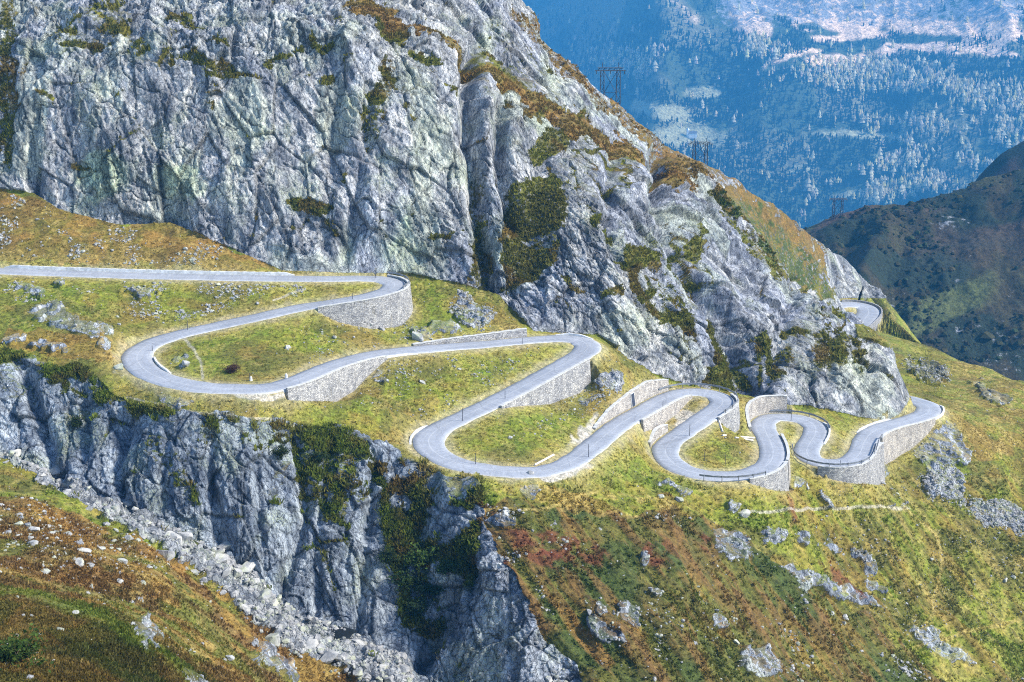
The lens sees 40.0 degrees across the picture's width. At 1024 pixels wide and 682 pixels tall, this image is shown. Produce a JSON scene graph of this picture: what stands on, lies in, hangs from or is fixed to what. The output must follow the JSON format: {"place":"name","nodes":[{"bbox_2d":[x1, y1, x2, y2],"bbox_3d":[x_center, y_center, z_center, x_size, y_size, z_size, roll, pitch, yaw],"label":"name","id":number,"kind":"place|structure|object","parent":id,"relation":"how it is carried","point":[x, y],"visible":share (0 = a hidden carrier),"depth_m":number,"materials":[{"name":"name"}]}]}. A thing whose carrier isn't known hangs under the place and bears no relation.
{"place":"outdoors","nodes":[
{"label":"outdoors","id":0,"kind":"place"},
{"bbox_2d":[0,354,582,681],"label":"gorge cliff","id":1,"kind":"structure","parent":0,"point":[491,632],"depth_m":269.06,"materials":[{"name":"grey stone"}]},
{"bbox_2d":[9,449,20,456],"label":"boulder","id":2,"kind":"object","parent":1,"relation":"on","point":[12,452],"visible":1,"depth_m":272.01,"materials":[{"name":"stone"}]},
{"bbox_2d":[50,465,59,475],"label":"boulder","id":3,"kind":"object","parent":1,"relation":"on","point":[55,470],"visible":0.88,"depth_m":277.20,"materials":[{"name":"stone"}]},
{"bbox_2d":[63,414,86,427],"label":"bush","id":4,"kind":"object","parent":1,"relation":"on","point":[75,422],"visible":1,"depth_m":280.11,"materials":[{"name":"green plant"}]},
{"bbox_2d":[111,504,120,514],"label":"boulder","id":5,"kind":"object","parent":1,"relation":"on","point":[116,508],"visible":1,"depth_m":255.66,"materials":[{"name":"stone"}]},
{"bbox_2d":[122,501,132,507],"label":"boulder","id":6,"kind":"object","parent":1,"relation":"on","point":[128,503],"visible":0.87,"depth_m":270.07,"materials":[{"name":"stone"}]},
{"bbox_2d":[177,531,192,540],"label":"boulder","id":7,"kind":"object","parent":1,"relation":"on","point":[187,535],"visible":0.74,"depth_m":260.26,"materials":[{"name":"stone"}]},
{"bbox_2d":[215,547,224,553],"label":"boulder","id":8,"kind":"object","parent":1,"relation":"on","point":[221,550],"visible":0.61,"depth_m":264.94,"materials":[{"name":"stone"}]},
{"bbox_2d":[213,552,227,562],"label":"boulder","id":9,"kind":"object","parent":1,"relation":"on","point":[222,558],"visible":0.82,"depth_m":262.12,"materials":[{"name":"stone"}]},
{"bbox_2d":[216,541,230,550],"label":"boulder","id":10,"kind":"object","parent":1,"relation":"on","point":[226,545],"visible":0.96,"depth_m":266.97,"materials":[{"name":"stone"}]},
{"bbox_2d":[0,342,487,681],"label":"undergrowth","id":11,"kind":"object","parent":1,"relation":"on","point":[409,527],"visible":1,"depth_m":273.21,"materials":[{"name":"green plant"}]},
{"bbox_2d":[240,561,255,573],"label":"boulder","id":12,"kind":"object","parent":1,"relation":"on","point":[247,567],"visible":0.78,"depth_m":264.44,"materials":[{"name":"stone"}]},
{"bbox_2d":[257,589,270,599],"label":"boulder","id":13,"kind":"object","parent":1,"relation":"on","point":[265,594],"visible":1,"depth_m":255.32,"materials":[{"name":"stone"}]},
{"bbox_2d":[270,441,291,459],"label":"bush","id":14,"kind":"object","parent":1,"relation":"on","point":[282,451],"visible":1,"depth_m":273.50,"materials":[{"name":"green plant"}]},
{"bbox_2d":[302,450,331,462],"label":"bush","id":15,"kind":"object","parent":1,"relation":"on","point":[320,456],"visible":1,"depth_m":275.45,"materials":[{"name":"green plant"}]},
{"bbox_2d":[351,639,365,644],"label":"boulder","id":16,"kind":"object","parent":1,"relation":"on","point":[359,642],"visible":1,"depth_m":256.68,"materials":[{"name":"stone"}]},
{"bbox_2d":[379,663,388,668],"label":"boulder","id":17,"kind":"object","parent":1,"relation":"on","point":[385,665],"visible":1,"depth_m":250.35,"materials":[{"name":"stone"}]},
{"bbox_2d":[383,676,392,681],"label":"boulder","id":18,"kind":"object","parent":1,"relation":"on","point":[388,679],"visible":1,"depth_m":245.83,"materials":[{"name":"stone"}]},
{"bbox_2d":[373,545,404,563],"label":"bush","id":19,"kind":"object","parent":1,"relation":"on","point":[389,557],"visible":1,"depth_m":267.80,"materials":[{"name":"green plant"}]},
{"bbox_2d":[386,567,419,594],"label":"bush","id":20,"kind":"object","parent":1,"relation":"on","point":[406,580],"visible":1,"depth_m":265.76,"materials":[{"name":"green plant"}]},
{"bbox_2d":[398,664,409,673],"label":"boulder","id":21,"kind":"object","parent":1,"relation":"on","point":[405,668],"visible":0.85,"depth_m":251.43,"materials":[{"name":"stone"}]},
{"bbox_2d":[399,596,435,618],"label":"bush","id":22,"kind":"object","parent":1,"relation":"on","point":[418,607],"visible":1,"depth_m":263.68,"materials":[{"name":"green plant"}]},
{"bbox_2d":[403,542,439,569],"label":"bush","id":23,"kind":"object","parent":1,"relation":"on","point":[419,557],"visible":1,"depth_m":267.68,"materials":[{"name":"green plant"}]},
{"bbox_2d":[410,574,445,598],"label":"bush","id":24,"kind":"object","parent":1,"relation":"on","point":[430,591],"visible":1,"depth_m":265.55,"materials":[{"name":"green plant"}]},
{"bbox_2d":[431,559,462,575],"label":"bush","id":25,"kind":"object","parent":1,"relation":"on","point":[443,569],"visible":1,"depth_m":265.00,"materials":[{"name":"green plant"}]},
{"bbox_2d":[545,676,552,681],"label":"boulder","id":26,"kind":"object","parent":1,"relation":"on","point":[548,678],"visible":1,"depth_m":242.38,"materials":[{"name":"stone"}]},
{"bbox_2d":[327,626,357,639],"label":"water","id":27,"kind":"structure","parent":0,"point":[347,633],"depth_m":260.05,"materials":[{"name":"blue liquid"}]},
{"bbox_2d":[0,0,909,419],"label":"mountain","id":28,"kind":"structure","parent":0,"point":[204,168],"depth_m":357.17,"materials":[{"name":"grey stone"}]},
{"bbox_2d":[0,0,892,413],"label":"undergrowth","id":29,"kind":"object","parent":28,"relation":"on","point":[552,214],"visible":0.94,"depth_m":361.94,"materials":[{"name":"plant"}]},
{"bbox_2d":[595,62,625,105],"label":"power pylon","id":30,"kind":"object","parent":28,"relation":"on","point":[616,91],"visible":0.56,"depth_m":467.52,"materials":[{"name":"grey metal"}]},
{"bbox_2d":[688,138,712,165],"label":"power pylon","id":31,"kind":"object","parent":28,"relation":"on","point":[700,143],"visible":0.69,"depth_m":540.09,"materials":[{"name":"grey metal"}]},
{"bbox_2d":[0,268,941,481],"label":"road","id":32,"kind":"structure","parent":0,"point":[137,359],"depth_m":318.20,"materials":[{"name":"grey asphalt"}]},
{"bbox_2d":[4,265,294,275],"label":"edge wall","id":33,"kind":"structure","parent":32,"relation":"on","point":[148,270],"depth_m":334.94,"materials":[{"name":"stone"}]},
{"bbox_2d":[153,357,170,373],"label":"edge wall","id":34,"kind":"structure","parent":32,"relation":"on","point":[161,366],"depth_m":289.88,"materials":[{"name":"stone"}]},
{"bbox_2d":[387,353,416,357],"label":"edge wall","id":35,"kind":"structure","parent":32,"relation":"on","point":[397,355],"depth_m":312.13,"materials":[{"name":"stone"}]},
{"bbox_2d":[409,425,427,444],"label":"edge wall","id":36,"kind":"structure","parent":32,"relation":"on","point":[415,432],"depth_m":291.15,"materials":[{"name":"stone"}]},
{"bbox_2d":[555,333,592,339],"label":"edge wall","id":37,"kind":"structure","parent":32,"relation":"on","point":[574,334],"depth_m":340.80,"materials":[{"name":"stone"}]},
{"bbox_2d":[823,422,829,444],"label":"edge wall","id":38,"kind":"structure","parent":32,"relation":"on","point":[828,436],"depth_m":342.04,"materials":[{"name":"stone"}]},
{"bbox_2d":[856,419,890,432],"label":"edge wall","id":39,"kind":"structure","parent":32,"relation":"on","point":[866,426],"depth_m":362.26,"materials":[{"name":"stone"}]},
{"bbox_2d":[934,405,944,419],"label":"edge wall","id":40,"kind":"structure","parent":32,"relation":"on","point":[940,415],"depth_m":375.59,"materials":[{"name":"stone"}]},
{"bbox_2d":[0,188,1023,681],"bbox_3d":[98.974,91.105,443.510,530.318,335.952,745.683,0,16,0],"label":"hillside","id":41,"kind":"structure","parent":0,"point":[840,594],"depth_m":302.13,"materials":[{"name":"green plant"}]},
{"bbox_2d":[0,623,55,672],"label":"bush","id":42,"kind":"object","parent":41,"relation":"on","point":[18,649],"visible":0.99,"depth_m":109.95,"materials":[{"name":"green plant"}]},
{"bbox_2d":[27,540,37,545],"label":"boulder","id":43,"kind":"object","parent":41,"relation":"on","point":[32,542],"visible":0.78,"depth_m":209.50,"materials":[{"name":"stone"}]},
{"bbox_2d":[27,526,39,531],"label":"boulder","id":44,"kind":"object","parent":41,"relation":"on","point":[33,528],"visible":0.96,"depth_m":218.59,"materials":[{"name":"stone"}]},
{"bbox_2d":[40,568,50,573],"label":"boulder","id":45,"kind":"object","parent":41,"relation":"on","point":[46,571],"visible":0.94,"depth_m":197.28,"materials":[{"name":"stone"}]},
{"bbox_2d":[75,557,83,566],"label":"boulder","id":46,"kind":"object","parent":41,"relation":"on","point":[79,561],"visible":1,"depth_m":205.84,"materials":[{"name":"stone"}]},
{"bbox_2d":[79,548,91,553],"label":"boulder","id":47,"kind":"object","parent":41,"relation":"on","point":[87,550],"visible":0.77,"depth_m":213.47,"materials":[{"name":"stone"}]},
{"bbox_2d":[113,363,122,369],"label":"boulder","id":48,"kind":"object","parent":41,"relation":"on","point":[118,366],"visible":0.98,"depth_m":288.31,"materials":[{"name":"stone"}]},
{"bbox_2d":[117,558,127,564],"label":"boulder","id":49,"kind":"object","parent":41,"relation":"on","point":[123,560],"visible":0.77,"depth_m":217.05,"materials":[{"name":"stone"}]},
{"bbox_2d":[124,535,133,540],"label":"boulder","id":50,"kind":"object","parent":41,"relation":"on","point":[128,537],"visible":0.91,"depth_m":247.94,"materials":[{"name":"stone"}]},
{"bbox_2d":[158,550,174,560],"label":"boulder","id":51,"kind":"object","parent":41,"relation":"on","point":[168,554],"visible":0.72,"depth_m":250.14,"materials":[{"name":"stone"}]},
{"bbox_2d":[166,531,181,545],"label":"boulder","id":52,"kind":"object","parent":41,"relation":"on","point":[173,535],"visible":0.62,"depth_m":257.77,"materials":[{"name":"stone"}]},
{"bbox_2d":[0,494,352,681],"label":"grass","id":53,"kind":"structure","parent":41,"relation":"on","point":[76,650],"depth_m":169.82,"materials":[{"name":"green plant"}]},
{"bbox_2d":[182,360,188,366],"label":"boulder","id":54,"kind":"object","parent":41,"relation":"on","point":[185,363],"visible":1,"depth_m":288.74,"materials":[{"name":"stone"}]},
{"bbox_2d":[221,566,230,576],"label":"boulder","id":55,"kind":"object","parent":41,"relation":"on","point":[226,571],"visible":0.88,"depth_m":256.10,"materials":[{"name":"stone"}]},
{"bbox_2d":[225,655,234,660],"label":"boulder","id":56,"kind":"object","parent":41,"relation":"on","point":[230,657],"visible":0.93,"depth_m":194.36,"materials":[{"name":"stone"}]},
{"bbox_2d":[220,363,240,373],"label":"bush","id":57,"kind":"object","parent":41,"relation":"on","point":[233,367],"visible":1,"depth_m":288.10,"materials":[{"name":"brown plant"}]},
{"bbox_2d":[233,568,242,577],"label":"boulder","id":58,"kind":"object","parent":41,"relation":"on","point":[238,572],"visible":1,"depth_m":258.62,"materials":[{"name":"stone"}]},
{"bbox_2d":[238,604,249,610],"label":"boulder","id":59,"kind":"object","parent":41,"relation":"on","point":[245,607],"visible":1,"depth_m":250.21,"materials":[{"name":"stone"}]},
{"bbox_2d":[265,632,279,647],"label":"boulder","id":60,"kind":"object","parent":41,"relation":"on","point":[273,638],"visible":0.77,"depth_m":245.61,"materials":[{"name":"stone"}]},
{"bbox_2d":[305,639,318,650],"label":"boulder","id":61,"kind":"object","parent":41,"relation":"on","point":[312,643],"visible":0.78,"depth_m":250.16,"materials":[{"name":"stone"}]},
{"bbox_2d":[320,650,338,663],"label":"boulder","id":62,"kind":"object","parent":41,"relation":"on","point":[329,657],"visible":1,"depth_m":247.91,"materials":[{"name":"stone"}]},
{"bbox_2d":[286,355,386,401],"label":"retaining wall","id":63,"kind":"structure","parent":41,"relation":"on","point":[337,384],"depth_m":294.88,"materials":[{"name":"stone"}]},
{"bbox_2d":[353,669,362,676],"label":"boulder","id":64,"kind":"object","parent":41,"relation":"on","point":[358,673],"visible":1,"depth_m":245.74,"materials":[{"name":"stone"}]},
{"bbox_2d":[317,274,412,328],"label":"retaining wall","id":65,"kind":"structure","parent":41,"relation":"on","point":[392,309],"depth_m":325.76,"materials":[{"name":"stone"}]},
{"bbox_2d":[387,271,409,288],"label":"guard rail","id":66,"kind":"object","parent":65,"relation":"on","point":[405,276],"visible":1,"depth_m":339.57,"materials":[{"name":"metal"}]},
{"bbox_2d":[412,331,423,341],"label":"boulder","id":67,"kind":"object","parent":41,"relation":"on","point":[417,336],"visible":1,"depth_m":323.66,"materials":[{"name":"stone"}]},
{"bbox_2d":[412,328,526,345],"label":"retaining wall","id":68,"kind":"structure","parent":41,"relation":"on","point":[515,333],"depth_m":330.51,"materials":[{"name":"stone"}]},
{"bbox_2d":[0,475,1023,681],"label":"undergrowth","id":69,"kind":"object","parent":41,"relation":"on","point":[743,628],"visible":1,"depth_m":282.56,"materials":[{"name":"green plant"}]},
{"bbox_2d":[0,194,1023,681],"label":"rubble","id":70,"kind":"object","parent":41,"relation":"on","point":[230,562],"visible":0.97,"depth_m":287.33,"materials":[{"name":"stone"}]},
{"bbox_2d":[534,454,553,465],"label":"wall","id":71,"kind":"structure","parent":41,"relation":"on","point":[548,457],"depth_m":284.81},
{"bbox_2d":[500,358,590,408],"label":"retaining wall","id":72,"kind":"structure","parent":41,"relation":"on","point":[575,379],"depth_m":316.09,"materials":[{"name":"stone"}]},
{"bbox_2d":[593,379,668,429],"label":"retaining wall","id":73,"kind":"structure","parent":41,"relation":"on","point":[638,394],"depth_m":329.27,"materials":[{"name":"stone"}]},
{"bbox_2d":[648,424,667,446],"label":"retaining wall","id":74,"kind":"structure","parent":41,"relation":"on","point":[657,432],"depth_m":321.21,"materials":[{"name":"stone"}]},
{"bbox_2d":[641,394,692,431],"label":"retaining wall","id":75,"kind":"structure","parent":41,"relation":"on","point":[663,415],"depth_m":327.51,"materials":[{"name":"stone"}]},
{"bbox_2d":[675,496,683,501],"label":"boulder","id":76,"kind":"object","parent":41,"relation":"on","point":[679,499],"visible":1,"depth_m":289.90,"materials":[{"name":"stone"}]},
{"bbox_2d":[717,393,739,431],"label":"retaining wall","id":77,"kind":"structure","parent":41,"relation":"on","point":[729,419],"depth_m":333.67,"materials":[{"name":"stone"}]},
{"bbox_2d":[659,383,738,412],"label":"guard rail","id":78,"kind":"object","parent":77,"relation":"on","point":[682,384],"visible":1,"depth_m":344.85,"materials":[{"name":"metal"}]},
{"bbox_2d":[738,509,750,517],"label":"boulder","id":79,"kind":"object","parent":41,"relation":"on","point":[746,513],"visible":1,"depth_m":295.68,"materials":[{"name":"stone"}]},
{"bbox_2d":[745,394,786,431],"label":"retaining wall","id":80,"kind":"structure","parent":41,"relation":"on","point":[760,405],"depth_m":354.48,"materials":[{"name":"stone"}]},
{"bbox_2d":[749,461,788,490],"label":"retaining wall","id":81,"kind":"structure","parent":41,"relation":"on","point":[777,479],"depth_m":308.98,"materials":[{"name":"stone"}]},
{"bbox_2d":[699,471,765,482],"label":"guard rail","id":82,"kind":"object","parent":81,"relation":"on","point":[738,476],"visible":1,"depth_m":302.05,"materials":[{"name":"metal"}]},
{"bbox_2d":[780,433,790,486],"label":"retaining wall","id":83,"kind":"structure","parent":41,"relation":"on","point":[783,438],"depth_m":321.89,"materials":[{"name":"stone"}]},
{"bbox_2d":[770,409,830,426],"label":"guard rail","id":84,"kind":"object","parent":41,"relation":"on","point":[802,412],"visible":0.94,"depth_m":354.90,"materials":[{"name":"metal"}]},
{"bbox_2d":[817,442,884,484],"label":"retaining wall","id":85,"kind":"structure","parent":41,"relation":"on","point":[871,470],"depth_m":328.05,"materials":[{"name":"stone"}]},
{"bbox_2d":[792,444,869,466],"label":"guard rail","id":86,"kind":"object","parent":85,"relation":"on","point":[861,461],"visible":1,"depth_m":325.79,"materials":[{"name":"metal"}]},
{"bbox_2d":[841,299,882,330],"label":"retaining wall","id":87,"kind":"structure","parent":41,"relation":"on","point":[874,324],"depth_m":659.21,"materials":[{"name":"stone"}]},
{"bbox_2d":[880,417,935,463],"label":"retaining wall","id":88,"kind":"structure","parent":41,"relation":"on","point":[898,441],"depth_m":361.27,"materials":[{"name":"stone"}]},
{"bbox_2d":[522,0,1023,227],"bbox_3d":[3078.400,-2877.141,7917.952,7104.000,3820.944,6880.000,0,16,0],"label":"mountain","id":89,"kind":"structure","parent":0,"point":[826,18],"depth_m":6398.57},
{"bbox_2d":[652,61,658,71],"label":"larch tree","id":90,"kind":"object","parent":89,"relation":"on","point":[655,66],"visible":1,"depth_m":6366.36,"materials":[{"name":"plant"}]},
{"bbox_2d":[686,128,696,137],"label":"church","id":91,"kind":"structure","parent":89,"relation":"on","point":[691,134],"depth_m":6023.56,"materials":[{"name":"stone"}]},
{"bbox_2d":[523,0,1023,228],"bbox_3d":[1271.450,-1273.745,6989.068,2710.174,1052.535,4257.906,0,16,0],"label":"forest","id":92,"kind":"object","parent":89,"relation":"on","point":[896,98],"visible":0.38,"depth_m":6136.87,"materials":[{"name":"blue plant"}]},
{"bbox_2d":[772,47,778,58],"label":"larch tree","id":93,"kind":"object","parent":89,"relation":"on","point":[775,53],"visible":1,"depth_m":6356.12,"materials":[{"name":"white plant"}]},
{"bbox_2d":[803,177,810,190],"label":"larch tree","id":94,"kind":"object","parent":89,"relation":"on","point":[807,185],"visible":1,"depth_m":5808.05,"materials":[{"name":"plant"}]},
{"bbox_2d":[859,113,864,122],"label":"larch tree","id":95,"kind":"object","parent":89,"relation":"on","point":[862,116],"visible":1,"depth_m":6042.16,"materials":[{"name":"plant"}]},
{"bbox_2d":[859,165,865,174],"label":"larch tree","id":96,"kind":"object","parent":89,"relation":"on","point":[862,170],"visible":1,"depth_m":5828.48,"materials":[{"name":"plant"}]},
{"bbox_2d":[873,189,879,201],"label":"larch tree","id":97,"kind":"object","parent":89,"relation":"on","point":[876,195],"visible":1,"depth_m":5716.88,"materials":[{"name":"green plant"}]},
{"bbox_2d":[878,147,882,158],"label":"larch tree","id":98,"kind":"object","parent":89,"relation":"on","point":[880,154],"visible":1,"depth_m":5882.11,"materials":[{"name":"plant"}]},
{"bbox_2d":[898,184,903,194],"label":"larch tree","id":99,"kind":"object","parent":89,"relation":"on","point":[901,189],"visible":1,"depth_m":5699.24,"materials":[{"name":"plant"}]},
{"bbox_2d":[909,66,914,78],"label":"larch tree","id":100,"kind":"object","parent":89,"relation":"on","point":[912,70],"visible":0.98,"depth_m":6285.00,"materials":[{"name":"plant"}]},
{"bbox_2d":[979,99,984,109],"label":"larch tree","id":101,"kind":"object","parent":89,"relation":"on","point":[981,104],"visible":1,"depth_m":5914.94,"materials":[{"name":"plant"}]},
{"bbox_2d":[980,84,986,96],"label":"larch tree","id":102,"kind":"object","parent":89,"relation":"on","point":[983,87],"visible":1,"depth_m":5988.95,"materials":[{"name":"plant"}]},
{"bbox_2d":[1003,86,1009,97],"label":"larch tree","id":103,"kind":"object","parent":89,"relation":"on","point":[1006,90],"visible":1,"depth_m":5927.52,"materials":[{"name":"plant"}]},
{"bbox_2d":[1005,139,1010,147],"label":"larch tree","id":104,"kind":"object","parent":89,"relation":"on","point":[1008,143],"visible":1,"depth_m":5720.19,"materials":[{"name":"plant"}]},
{"bbox_2d":[841,302,880,326],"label":"road","id":105,"kind":"structure","parent":0,"point":[868,314],"depth_m":659.36,"materials":[{"name":"grey asphalt"}]},
{"bbox_2d":[804,169,1023,380],"bbox_3d":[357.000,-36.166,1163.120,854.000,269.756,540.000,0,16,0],"label":"hill","id":106,"kind":"structure","parent":0,"point":[981,235],"depth_m":1150.52,"materials":[{"name":"green plant"}]},
{"bbox_2d":[829,196,847,218],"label":"power pylon","id":107,"kind":"object","parent":106,"relation":"on","point":[838,199],"visible":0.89,"depth_m":1248.01,"materials":[{"name":"grey metal"}]},
{"bbox_2d":[803,169,1023,363],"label":"scrub","id":108,"kind":"object","parent":106,"relation":"on","point":[986,334],"visible":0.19,"depth_m":1155.54,"materials":[{"name":"green plant"}]},
{"bbox_2d":[975,141,1023,181],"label":"hill","id":109,"kind":"structure","parent":0,"point":[1010,159],"depth_m":1608.44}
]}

